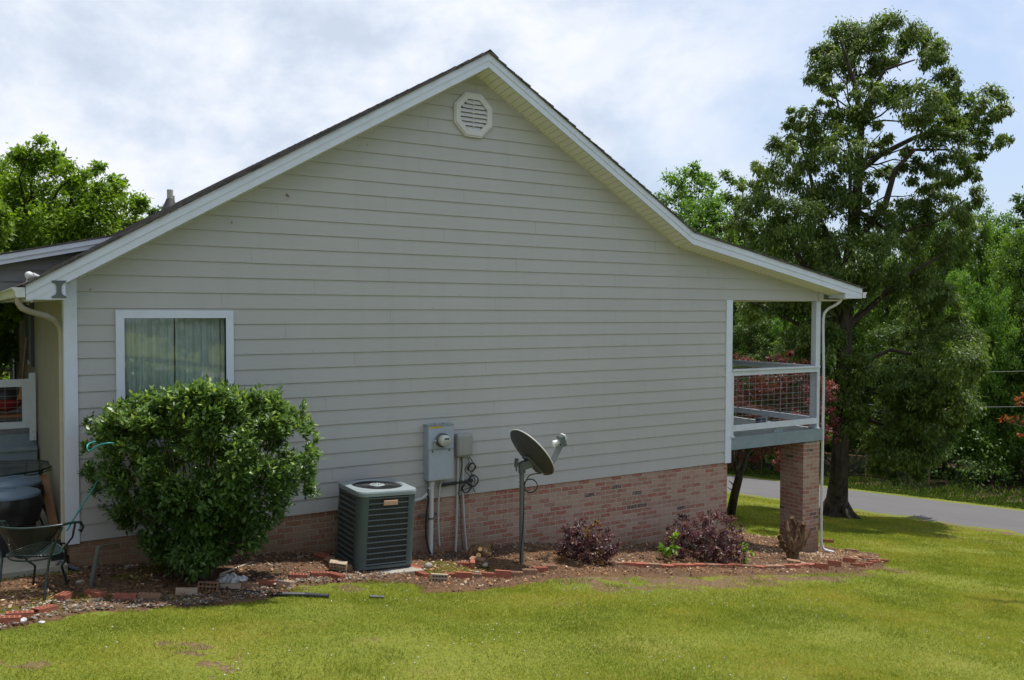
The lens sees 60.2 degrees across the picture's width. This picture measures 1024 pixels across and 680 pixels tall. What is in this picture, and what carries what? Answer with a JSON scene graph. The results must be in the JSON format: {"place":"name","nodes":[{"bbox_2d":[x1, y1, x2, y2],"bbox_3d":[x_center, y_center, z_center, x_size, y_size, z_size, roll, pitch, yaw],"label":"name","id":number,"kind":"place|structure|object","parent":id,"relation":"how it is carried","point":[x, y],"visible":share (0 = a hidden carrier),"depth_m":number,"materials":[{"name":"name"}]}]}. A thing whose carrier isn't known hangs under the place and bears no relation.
{"place":"outdoors","nodes":[
{"label":"outdoors","id":0,"kind":"place"},
{"bbox_2d":[0,364,1023,679],"bbox_3d":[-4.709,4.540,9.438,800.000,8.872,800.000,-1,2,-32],"label":"ground","id":1,"kind":"structure","parent":0,"point":[444,652],"depth_m":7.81,"materials":[{"name":"green plant"}]},
{"bbox_2d":[0,195,23,379],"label":"maple tree","id":2,"kind":"object","parent":1,"relation":"on","point":[10,318],"visible":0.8,"depth_m":15.26,"materials":[{"name":"green plant"}]},
{"bbox_2d":[0,507,67,578],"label":"patio slab","id":3,"kind":"structure","parent":1,"relation":"on","point":[10,569],"depth_m":9.21,"materials":[{"name":"concrete"}]},
{"bbox_2d":[0,340,38,477],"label":"back porch","id":4,"kind":"object","parent":3,"relation":"on","point":[18,438],"visible":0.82,"depth_m":12.55,"materials":[{"name":"blue paint"}]},
{"bbox_2d":[0,387,21,418],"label":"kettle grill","id":5,"kind":"object","parent":4,"relation":"on","point":[11,394],"visible":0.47,"depth_m":13.40,"materials":[{"name":"red metal"}]},
{"bbox_2d":[17,337,27,399],"bbox_3d":[-7.210,0.420,12.992,0.127,0.920,0.124,0,2,-10],"label":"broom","id":6,"kind":"object","parent":4,"relation":"on","point":[20,389],"visible":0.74,"depth_m":13.01,"materials":[{"name":"brown wood"}]},
{"bbox_2d":[0,486,43,557],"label":"trash can","id":7,"kind":"object","parent":3,"relation":"on","point":[21,506],"visible":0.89,"depth_m":9.54,"materials":[{"name":"black plastic"}]},
{"bbox_2d":[0,475,44,537],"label":"trash can","id":8,"kind":"object","parent":3,"relation":"on","point":[29,481],"visible":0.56,"depth_m":10.15,"materials":[{"name":"black plastic"}]},
{"bbox_2d":[0,459,50,525],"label":"patio table","id":9,"kind":"object","parent":3,"relation":"on","point":[25,471],"visible":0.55,"depth_m":10.91,"materials":[{"name":"black metal"}]},
{"bbox_2d":[39,474,60,539],"bbox_3d":[-5.324,1.993,10.196,0.090,0.665,1.430,-1,2,-34],"label":"wood plank","id":10,"kind":"object","parent":3,"relation":"on","point":[50,508],"visible":0.64,"depth_m":10.31,"materials":[{"name":"brown wood"}]},
{"bbox_2d":[49,539,64,560],"bbox_3d":[-4.881,2.253,9.472,0.143,0.184,0.180,-1,2,-32],"label":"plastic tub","id":11,"kind":"object","parent":3,"relation":"on","point":[60,556],"visible":0.32,"depth_m":9.42,"materials":[{"name":"grey plastic"}]},
{"bbox_2d":[0,132,153,332],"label":"maple tree","id":12,"kind":"object","parent":1,"relation":"on","point":[52,218],"visible":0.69,"depth_m":17.78,"materials":[{"name":"green plant"}]},
{"bbox_2d":[0,203,162,379],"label":"broadleaf tree","id":13,"kind":"object","parent":1,"relation":"on","point":[153,210],"visible":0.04,"depth_m":30.28,"materials":[{"name":"green plant"}]},
{"bbox_2d":[218,588,328,597],"bbox_3d":[-2.353,2.505,8.722,1.077,0.137,0.086,0,2,-6],"label":"drain pipe","id":14,"kind":"object","parent":1,"relation":"on","point":[296,594],"visible":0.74,"depth_m":8.72,"materials":[{"name":"black plastic"}]},
{"bbox_2d":[0,49,866,569],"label":"house","id":15,"kind":"structure","parent":1,"relation":"on","point":[490,251],"depth_m":11.69,"materials":[{"name":"paint"}]},
{"bbox_2d":[16,320,23,410],"bbox_3d":[-8.687,0.260,15.591,0.059,1.900,1.100,-1,2,-32],"label":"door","id":16,"kind":"structure","parent":15,"relation":"in","point":[20,332],"depth_m":15.13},
{"bbox_2d":[27,303,28,363],"bbox_3d":[-7.450,-0.112,13.638,0.033,0.980,0.740,-1,2,-32],"label":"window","id":17,"kind":"structure","parent":15,"relation":"in","point":[27,303],"depth_m":13.75,"materials":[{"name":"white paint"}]},
{"bbox_2d":[115,310,233,448],"bbox_3d":[-3.785,0.421,9.931,1.250,1.506,0.174,-1,2,-32],"label":"window","id":18,"kind":"structure","parent":15,"relation":"in","point":[204,340],"depth_m":9.92,"materials":[{"name":"glass"}]},
{"bbox_2d":[418,481,436,554],"bbox_3d":[-1.075,2.328,11.557,0.260,1.005,0.141,-1,2,-32],"label":"pvc conduit","id":19,"kind":"object","parent":15,"relation":"attached to","point":[431,514],"visible":0.84,"depth_m":11.52,"materials":[{"name":"grey plastic"}]},
{"bbox_2d":[425,489,431,553],"bbox_3d":[-1.087,2.361,11.476,0.098,0.866,0.026,-1,2,-32],"label":"drain hose","id":20,"kind":"object","parent":15,"relation":"attached to","point":[426,522],"visible":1,"depth_m":11.45,"materials":[{"name":"grey plastic"}]},
{"bbox_2d":[423,422,453,480],"bbox_3d":[-0.928,1.459,11.528,0.380,0.744,0.276,-1,2,-32],"label":"electric meter box","id":21,"kind":"object","parent":15,"relation":"attached to","point":[438,451],"visible":1,"depth_m":11.49,"materials":[{"name":"metal"}]},
{"bbox_2d":[437,480,441,545],"bbox_3d":[-0.952,2.270,11.653,0.074,0.898,0.028,-1,2,-32],"label":"conduit pipe","id":22,"kind":"object","parent":21,"relation":"attached to","point":[438,504],"visible":0.96,"depth_m":11.63,"materials":[{"name":"grey plastic"}]},
{"bbox_2d":[454,457,458,550],"bbox_3d":[-0.738,2.199,11.797,0.072,1.268,0.036,-1,2,-32],"label":"conduit pipe","id":23,"kind":"object","parent":15,"relation":"attached to","point":[457,502],"visible":0.98,"depth_m":11.79,"materials":[{"name":"grey plastic"}]},
{"bbox_2d":[441,479,472,486],"bbox_3d":[-0.742,1.908,11.784,0.495,0.068,0.044,-1,2,-32],"label":"refrigerant line","id":24,"kind":"object","parent":15,"relation":"attached to","point":[454,483],"visible":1,"depth_m":11.76,"materials":[{"name":"black rubber"}]},
{"bbox_2d":[455,433,471,456],"bbox_3d":[-0.646,1.400,11.804,0.237,0.307,0.106,-1,2,-32],"label":"cable box","id":25,"kind":"object","parent":15,"relation":"attached to","point":[463,444],"visible":1,"depth_m":11.75,"materials":[{"name":"grey plastic"}]},
{"bbox_2d":[731,301,821,552],"bbox_3d":[1.743,2.003,19.600,2.315,5.670,10.591,-1,2,-32],"label":"front porch","id":26,"kind":"object","parent":15,"relation":"attached to","point":[799,473],"visible":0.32,"depth_m":15.67,"materials":[{"name":"blue paint"}]},
{"bbox_2d":[0,528,887,630],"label":"garden bed","id":27,"kind":"object","parent":1,"relation":"on","point":[113,581],"visible":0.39,"depth_m":10.04,"materials":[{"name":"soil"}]},
{"bbox_2d":[0,615,20,624],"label":"brick","id":28,"kind":"object","parent":27,"relation":"on","point":[7,619],"visible":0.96,"depth_m":6.85,"materials":[{"name":"red brick"}]},
{"bbox_2d":[5,610,33,619],"bbox_3d":[-3.932,2.200,7.049,0.196,0.062,0.092,8,-7,-32],"label":"brick","id":29,"kind":"object","parent":27,"relation":"on","point":[26,613],"visible":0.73,"depth_m":7.04,"materials":[{"name":"red brick"}]},
{"bbox_2d":[0,520,84,600],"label":"patio chair","id":30,"kind":"object","parent":27,"relation":"on","point":[36,545],"visible":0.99,"depth_m":7.83,"materials":[{"name":"black metal"}]},
{"bbox_2d":[31,604,57,613],"bbox_3d":[-3.857,2.230,7.283,0.092,0.062,0.196,2,-6,18],"label":"brick","id":31,"kind":"object","parent":27,"relation":"on","point":[47,608],"visible":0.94,"depth_m":7.26,"materials":[{"name":"red brick"}]},
{"bbox_2d":[54,591,73,600],"bbox_3d":[-3.979,2.280,7.841,0.092,0.062,0.196,4,-6,-4],"label":"brick","id":32,"kind":"object","parent":27,"relation":"on","point":[64,595],"visible":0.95,"depth_m":7.79,"materials":[{"name":"red brick"}]},
{"bbox_2d":[55,560,79,570],"bbox_3d":[-4.657,2.385,9.269,0.240,0.122,0.120,0,2,-2],"label":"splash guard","id":33,"kind":"object","parent":27,"relation":"on","point":[70,566],"visible":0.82,"depth_m":9.29,"materials":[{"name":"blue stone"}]},
{"bbox_2d":[89,546,100,586],"bbox_3d":[-3.965,2.192,8.377,0.129,0.479,0.044,0,2,-7],"label":"metal pipe","id":34,"kind":"object","parent":27,"relation":"on","point":[94,567],"visible":0.8,"depth_m":8.36,"materials":[{"name":"grey metal"}]},
{"bbox_2d":[84,589,106,597],"bbox_3d":[-3.786,2.311,8.024,0.196,0.062,0.092,0,-7,30],"label":"brick","id":35,"kind":"object","parent":27,"relation":"on","point":[94,593],"visible":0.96,"depth_m":8.00,"materials":[{"name":"red brick"}]},
{"bbox_2d":[112,593,137,600],"bbox_3d":[-3.500,2.326,7.983,0.196,0.062,0.092,5,-6,-14],"label":"brick","id":36,"kind":"object","parent":27,"relation":"on","point":[131,596],"visible":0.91,"depth_m":7.95,"materials":[{"name":"red brick"}]},
{"bbox_2d":[137,592,161,598],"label":"brick","id":37,"kind":"object","parent":27,"relation":"on","point":[147,595],"visible":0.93,"depth_m":8.04,"materials":[{"name":"brick"}]},
{"bbox_2d":[175,587,197,594],"bbox_3d":[-3.093,2.395,8.387,0.196,0.062,0.091,6,2,-22],"label":"brick","id":38,"kind":"object","parent":27,"relation":"on","point":[189,590],"visible":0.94,"depth_m":8.37,"materials":[{"name":"brick"}]},
{"bbox_2d":[76,373,326,585],"bbox_3d":[-3.159,1.420,9.135,2.311,2.270,2.598,-1,2,-32],"label":"euonymus shrub","id":39,"kind":"object","parent":27,"relation":"on","point":[193,541],"visible":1,"depth_m":8.52,"materials":[{"name":"green plant"}]},
{"bbox_2d":[66,476,99,530],"bbox_3d":[-4.173,1.560,8.744,0.157,0.585,0.449,1,2,23],"label":"garden cord","id":40,"kind":"object","parent":39,"relation":"attached to","point":[83,503],"visible":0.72,"depth_m":8.65,"materials":[{"name":"teal rubber"}]},
{"bbox_2d":[86,441,113,451],"bbox_3d":[-3.888,0.992,8.257,0.304,0.086,0.174,1,2,32],"label":"garden cord","id":41,"kind":"object","parent":39,"relation":"attached to","point":[97,445],"visible":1,"depth_m":8.20,"materials":[{"name":"teal rubber"}]},
{"bbox_2d":[197,580,219,590],"bbox_3d":[-2.970,2.407,8.639,0.196,0.092,0.061,5,-5,-10],"label":"brick","id":42,"kind":"object","parent":27,"relation":"on","point":[210,585],"visible":0.94,"depth_m":8.62,"materials":[{"name":"brick"}]},
{"bbox_2d":[220,582,240,588],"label":"brick","id":43,"kind":"object","parent":27,"relation":"on","point":[233,585],"visible":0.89,"depth_m":8.74,"materials":[{"name":"ceramic"}]},
{"bbox_2d":[216,572,248,582],"bbox_3d":[-2.874,2.429,9.029,0.300,0.111,0.200,0,2,0],"label":"plastic scrap","id":44,"kind":"object","parent":27,"relation":"on","point":[232,577],"visible":0.86,"depth_m":8.99,"materials":[{"name":"white plastic"}]},
{"bbox_2d":[238,581,258,587],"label":"brick","id":45,"kind":"object","parent":27,"relation":"on","point":[248,584],"visible":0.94,"depth_m":8.87,"materials":[{"name":"brick"}]},
{"bbox_2d":[255,579,275,586],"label":"brick","id":46,"kind":"object","parent":27,"relation":"on","point":[268,582],"visible":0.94,"depth_m":9.06,"materials":[{"name":"red brick"}]},
{"bbox_2d":[275,579,294,586],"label":"brick","id":47,"kind":"object","parent":27,"relation":"on","point":[278,582],"visible":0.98,"depth_m":9.10,"materials":[{"name":"ceramic"}]},
{"bbox_2d":[289,573,307,578],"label":"brick","id":48,"kind":"object","parent":27,"relation":"on","point":[298,575],"visible":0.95,"depth_m":9.47,"materials":[{"name":"red brick"}]},
{"bbox_2d":[310,571,328,577],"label":"brick","id":49,"kind":"object","parent":27,"relation":"on","point":[318,573],"visible":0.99,"depth_m":9.66,"materials":[{"name":"red brick"}]},
{"bbox_2d":[313,552,330,558],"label":"brick","id":50,"kind":"object","parent":27,"relation":"on","point":[320,555],"visible":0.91,"depth_m":10.52,"materials":[{"name":"red brick"}]},
{"bbox_2d":[329,571,345,580],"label":"brick","id":51,"kind":"object","parent":27,"relation":"on","point":[335,575],"visible":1,"depth_m":9.66,"materials":[{"name":"red brick"}]},
{"bbox_2d":[329,559,347,570],"bbox_3d":[-1.960,2.543,9.969,0.196,0.091,0.062,6,23,3],"label":"brick","id":52,"kind":"object","parent":27,"relation":"on","point":[337,565],"visible":1,"depth_m":9.95,"materials":[{"name":"brick"}]},
{"bbox_2d":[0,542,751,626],"bbox_3d":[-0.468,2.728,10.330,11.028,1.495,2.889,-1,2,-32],"label":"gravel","id":53,"kind":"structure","parent":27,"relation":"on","point":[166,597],"depth_m":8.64,"materials":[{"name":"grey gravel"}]},
{"bbox_2d":[355,565,423,574],"bbox_3d":[-1.713,2.762,10.547,0.995,0.246,0.965,-1,2,-32],"label":"concrete pad","id":54,"kind":"object","parent":27,"relation":"on","point":[408,569],"visible":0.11,"depth_m":10.33,"materials":[{"name":"white concrete"}]},
{"bbox_2d":[336,478,415,570],"bbox_3d":[-1.630,2.185,10.579,0.789,0.946,0.771,-1,2,-32],"label":"air conditioner","id":55,"kind":"object","parent":54,"relation":"on","point":[375,523],"visible":1,"depth_m":10.30,"materials":[{"name":"grey metal"}]},
{"bbox_2d":[415,570,429,577],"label":"brick","id":56,"kind":"object","parent":27,"relation":"on","point":[420,573],"visible":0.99,"depth_m":10.16,"materials":[{"name":"red brick"}]},
{"bbox_2d":[431,573,447,581],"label":"brick","id":57,"kind":"object","parent":27,"relation":"on","point":[438,576],"visible":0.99,"depth_m":9.97,"materials":[{"name":"ceramic"}]},
{"bbox_2d":[455,571,471,579],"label":"brick","id":58,"kind":"object","parent":27,"relation":"on","point":[462,575],"visible":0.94,"depth_m":10.20,"materials":[{"name":"red brick"}]},
{"bbox_2d":[458,561,469,567],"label":"brick","id":59,"kind":"object","parent":27,"relation":"on","point":[465,563],"visible":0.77,"depth_m":10.99,"materials":[{"name":"red brick"}]},
{"bbox_2d":[462,457,467,550],"bbox_3d":[-0.631,2.213,11.864,0.092,1.287,0.028,-1,2,-32],"label":"conduit pipe","id":60,"kind":"object","parent":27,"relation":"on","point":[463,504],"visible":0.92,"depth_m":11.85,"materials":[{"name":"grey plastic"}]},
{"bbox_2d":[469,556,485,562],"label":"brick","id":61,"kind":"object","parent":27,"relation":"on","point":[480,559],"visible":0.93,"depth_m":11.30,"materials":[{"name":"brick"}]},
{"bbox_2d":[466,542,493,557],"bbox_3d":[-0.431,2.788,11.578,0.340,0.277,0.262,-1,2,-32],"label":"broken stump","id":62,"kind":"object","parent":27,"relation":"on","point":[481,550],"visible":0.81,"depth_m":11.51,"materials":[{"name":"brown wood"}]},
{"bbox_2d":[480,571,495,577],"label":"brick","id":63,"kind":"object","parent":27,"relation":"on","point":[488,574],"visible":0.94,"depth_m":10.49,"materials":[{"name":"red brick"}]},
{"bbox_2d":[495,569,510,578],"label":"brick","id":64,"kind":"object","parent":27,"relation":"on","point":[503,573],"visible":0.98,"depth_m":10.52,"materials":[{"name":"red brick"}]},
{"bbox_2d":[511,571,522,576],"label":"brick","id":65,"kind":"object","parent":27,"relation":"on","point":[517,573],"visible":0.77,"depth_m":10.69,"materials":[{"name":"brick"}]},
{"bbox_2d":[521,568,537,574],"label":"brick","id":66,"kind":"object","parent":27,"relation":"on","point":[528,571],"visible":0.97,"depth_m":10.91,"materials":[{"name":"brick"}]},
{"bbox_2d":[510,429,566,563],"bbox_3d":[0.309,2.077,11.418,0.751,1.881,0.605,1,2,16],"label":"satellite dish","id":67,"kind":"object","parent":27,"relation":"on","point":[533,453],"visible":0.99,"depth_m":11.35,"materials":[{"name":"metal"}]},
{"bbox_2d":[520,473,540,563],"bbox_3d":[0.240,2.311,11.424,0.308,1.171,0.042,-1,2,-30],"label":"dish cable","id":68,"kind":"object","parent":67,"relation":"attached to","point":[523,515],"visible":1,"depth_m":11.36,"materials":[{"name":"black rubber"}]},
{"bbox_2d":[531,566,547,571],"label":"brick","id":69,"kind":"object","parent":27,"relation":"on","point":[541,568],"visible":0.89,"depth_m":11.12,"materials":[{"name":"red brick"}]},
{"bbox_2d":[541,564,556,568],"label":"brick","id":70,"kind":"object","parent":27,"relation":"on","point":[551,566],"visible":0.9,"depth_m":11.29,"materials":[{"name":"brick"}]},
{"bbox_2d":[554,518,621,566],"bbox_3d":[0.992,2.740,11.934,1.001,0.815,0.728,-1,2,-32],"label":"purple shrub","id":71,"kind":"object","parent":27,"relation":"on","point":[590,541],"visible":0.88,"depth_m":11.81,"materials":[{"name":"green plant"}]},
{"bbox_2d":[634,562,648,567],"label":"brick","id":72,"kind":"object","parent":27,"relation":"on","point":[640,564],"visible":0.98,"depth_m":12.08,"materials":[{"name":"red brick"}]},
{"bbox_2d":[656,531,680,557],"bbox_3d":[2.258,2.909,12.626,0.332,0.397,0.268,2,2,40],"label":"broadleaf weed","id":73,"kind":"object","parent":27,"relation":"on","point":[670,550],"visible":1,"depth_m":12.59,"materials":[{"name":"green plant"}]},
{"bbox_2d":[664,509,754,563],"bbox_3d":[2.898,2.995,13.147,1.346,0.944,1.096,0,2,6],"label":"purple shrub","id":74,"kind":"object","parent":27,"relation":"on","point":[699,542],"visible":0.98,"depth_m":12.94,"materials":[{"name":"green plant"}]},
{"bbox_2d":[777,516,811,559],"bbox_3d":[4.472,3.192,13.976,0.526,0.847,0.293,0,2,-8],"label":"pruned stump","id":75,"kind":"object","parent":27,"relation":"on","point":[793,548],"visible":0.94,"depth_m":13.91,"materials":[{"name":"brown wood"}]},
{"bbox_2d":[814,562,828,569],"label":"brick","id":76,"kind":"object","parent":27,"relation":"on","point":[824,566],"visible":0.98,"depth_m":13.30,"materials":[{"name":"red brick"}]},
{"bbox_2d":[828,560,841,566],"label":"brick","id":77,"kind":"object","parent":27,"relation":"on","point":[834,563],"visible":0.9,"depth_m":13.75,"materials":[{"name":"red brick"}]},
{"bbox_2d":[843,557,855,562],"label":"brick","id":78,"kind":"object","parent":27,"relation":"on","point":[851,560],"visible":0.77,"depth_m":14.28,"materials":[{"name":"red brick"}]},
{"bbox_2d":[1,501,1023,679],"bbox_3d":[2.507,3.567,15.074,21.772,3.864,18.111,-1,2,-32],"label":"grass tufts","id":79,"kind":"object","parent":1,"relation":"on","point":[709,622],"visible":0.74,"depth_m":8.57,"materials":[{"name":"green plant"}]},
{"bbox_2d":[105,577,1023,678],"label":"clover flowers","id":80,"kind":"object","parent":1,"relation":"in","point":[563,597],"visible":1,"depth_m":7.98,"materials":[{"name":"white plant"}]},
{"bbox_2d":[653,160,746,245],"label":"maple tree","id":81,"kind":"object","parent":1,"relation":"on","point":[696,218],"visible":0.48,"depth_m":41.59,"materials":[{"name":"green plant"}]},
{"bbox_2d":[706,220,746,352],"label":"maple tree","id":82,"kind":"object","parent":1,"relation":"on","point":[734,302],"visible":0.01,"depth_m":42.83,"materials":[{"name":"green plant"}]},
{"bbox_2d":[718,169,760,457],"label":"maple tree","id":83,"kind":"object","parent":1,"relation":"on","point":[729,178],"visible":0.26,"depth_m":43.02,"materials":[{"name":"green plant"}]},
{"bbox_2d":[730,310,781,469],"bbox_3d":[10.590,2.294,38.898,5.096,7.709,4.254,1,2,21],"label":"broadleaf tree","id":84,"kind":"object","parent":1,"relation":"on","point":[756,350],"visible":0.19,"depth_m":38.59,"materials":[{"name":"green plant"}]},
{"bbox_2d":[732,211,811,464],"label":"broadleaf tree","id":85,"kind":"object","parent":1,"relation":"on","point":[759,334],"visible":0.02,"depth_m":42.38,"materials":[{"name":"green plant"}]},
{"bbox_2d":[727,349,840,515],"bbox_3d":[6.129,2.409,20.246,3.851,4.452,3.702,0,2,-3],"label":"red maple","id":86,"kind":"object","parent":1,"relation":"on","point":[735,491],"visible":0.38,"depth_m":20.29,"materials":[{"name":"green plant"}]},
{"bbox_2d":[752,311,835,470],"bbox_3d":[12.032,2.162,37.921,3.984,7.975,3.572,0,2,-3],"label":"maple tree","id":87,"kind":"object","parent":1,"relation":"on","point":[777,328],"visible":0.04,"depth_m":37.38,"materials":[{"name":"green plant"}]},
{"bbox_2d":[777,235,876,463],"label":"broadleaf tree","id":88,"kind":"object","parent":1,"relation":"on","point":[826,448],"depth_m":41.40,"materials":[{"name":"green plant"}]},
{"bbox_2d":[736,451,929,489],"bbox_3d":[10.866,5.344,38.421,0.060,2.492,15.660,-1,2,-32],"label":"wire fence","id":89,"kind":"object","parent":1,"relation":"on","point":[866,481],"visible":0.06,"depth_m":33.99,"materials":[{"name":"grey"}]},
{"bbox_2d":[710,8,1018,518],"bbox_3d":[9.349,-1.992,23.842,8.254,14.070,6.048,1,2,9],"label":"oak tree","id":90,"kind":"object","parent":1,"relation":"on","point":[917,395],"visible":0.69,"depth_m":22.87,"materials":[{"name":"green plant"}]},
{"bbox_2d":[727,458,1023,508],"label":"verge weeds","id":91,"kind":"object","parent":1,"relation":"on","point":[945,494],"visible":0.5,"depth_m":31.26,"materials":[{"name":"green plant"}]},
{"bbox_2d":[729,406,1023,492],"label":"undergrowth","id":92,"kind":"object","parent":1,"relation":"on","point":[967,470],"visible":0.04,"depth_m":33.96,"materials":[{"name":"green plant"}]},
{"bbox_2d":[832,236,927,467],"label":"maple tree","id":93,"kind":"object","parent":1,"relation":"on","point":[883,315],"visible":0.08,"depth_m":40.05,"materials":[{"name":"green plant"}]},
{"bbox_2d":[849,318,931,473],"bbox_3d":[16.207,2.495,37.938,4.965,7.152,4.145,1,2,15],"label":"broadleaf tree","id":94,"kind":"object","parent":1,"relation":"on","point":[892,340],"visible":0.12,"depth_m":37.62,"materials":[{"name":"green plant"}]},
{"bbox_2d":[892,217,969,341],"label":"maple tree","id":95,"kind":"object","parent":1,"relation":"on","point":[922,250],"visible":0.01,"depth_m":44.30,"materials":[{"name":"green plant"}]},
{"bbox_2d":[902,202,986,469],"bbox_3d":[19.569,0.084,39.845,4.573,12.469,3.818,1,2,11],"label":"broadleaf tree","id":96,"kind":"object","parent":1,"relation":"on","point":[942,224],"visible":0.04,"depth_m":39.30,"materials":[{"name":"green plant"}]},
{"bbox_2d":[925,264,1000,482],"bbox_3d":[17.585,1.518,34.746,3.116,9.091,2.915,2,3,43],"label":"broadleaf tree","id":97,"kind":"object","parent":1,"relation":"on","point":[964,290],"visible":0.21,"depth_m":34.42,"materials":[{"name":"green plant"}]},
{"bbox_2d":[940,200,1012,469],"bbox_3d":[20.563,0.037,39.003,3.666,12.544,4.088,0,2,-11],"label":"maple tree","id":98,"kind":"object","parent":1,"relation":"on","point":[986,235],"visible":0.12,"depth_m":38.42,"materials":[{"name":"green plant"}]},
{"bbox_2d":[957,278,1023,483],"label":"maple tree","id":99,"kind":"object","parent":1,"relation":"on","point":[995,319],"visible":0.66,"depth_m":33.93,"materials":[{"name":"green plant"}]},
{"bbox_2d":[970,209,1022,454],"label":"broadleaf tree","id":100,"kind":"object","parent":1,"relation":"on","point":[1005,228],"visible":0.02,"depth_m":45.51,"materials":[{"name":"green plant"}]},
{"bbox_2d":[977,219,1023,479],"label":"broadleaf tree","id":101,"kind":"object","parent":1,"relation":"on","point":[1015,263],"visible":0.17,"depth_m":35.67,"materials":[{"name":"green plant"}]},
{"bbox_2d":[984,292,1023,470],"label":"broadleaf tree","id":102,"kind":"object","parent":1,"relation":"on","point":[1021,409],"visible":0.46,"depth_m":33.91,"materials":[{"name":"green plant"}]},
{"bbox_2d":[991,185,1023,287],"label":"broadleaf tree","id":103,"kind":"object","parent":1,"relation":"on","point":[1018,206],"visible":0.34,"depth_m":38.49,"materials":[{"name":"green plant"}]},
{"bbox_2d":[997,392,1023,437],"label":"young maple","id":104,"kind":"object","parent":1,"relation":"on","point":[1016,399],"visible":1,"depth_m":12.00,"materials":[{"name":"orange plant"}]},
{"bbox_2d":[0,0,1023,322],"label":"sky","id":105,"kind":"structure","parent":0,"point":[183,97],"materials":[{"name":"white"}]},
{"bbox_2d":[727,475,1023,533],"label":"road","id":106,"kind":"structure","parent":0,"point":[969,515],"depth_m":27.28,"materials":[{"name":"grey asphalt"}]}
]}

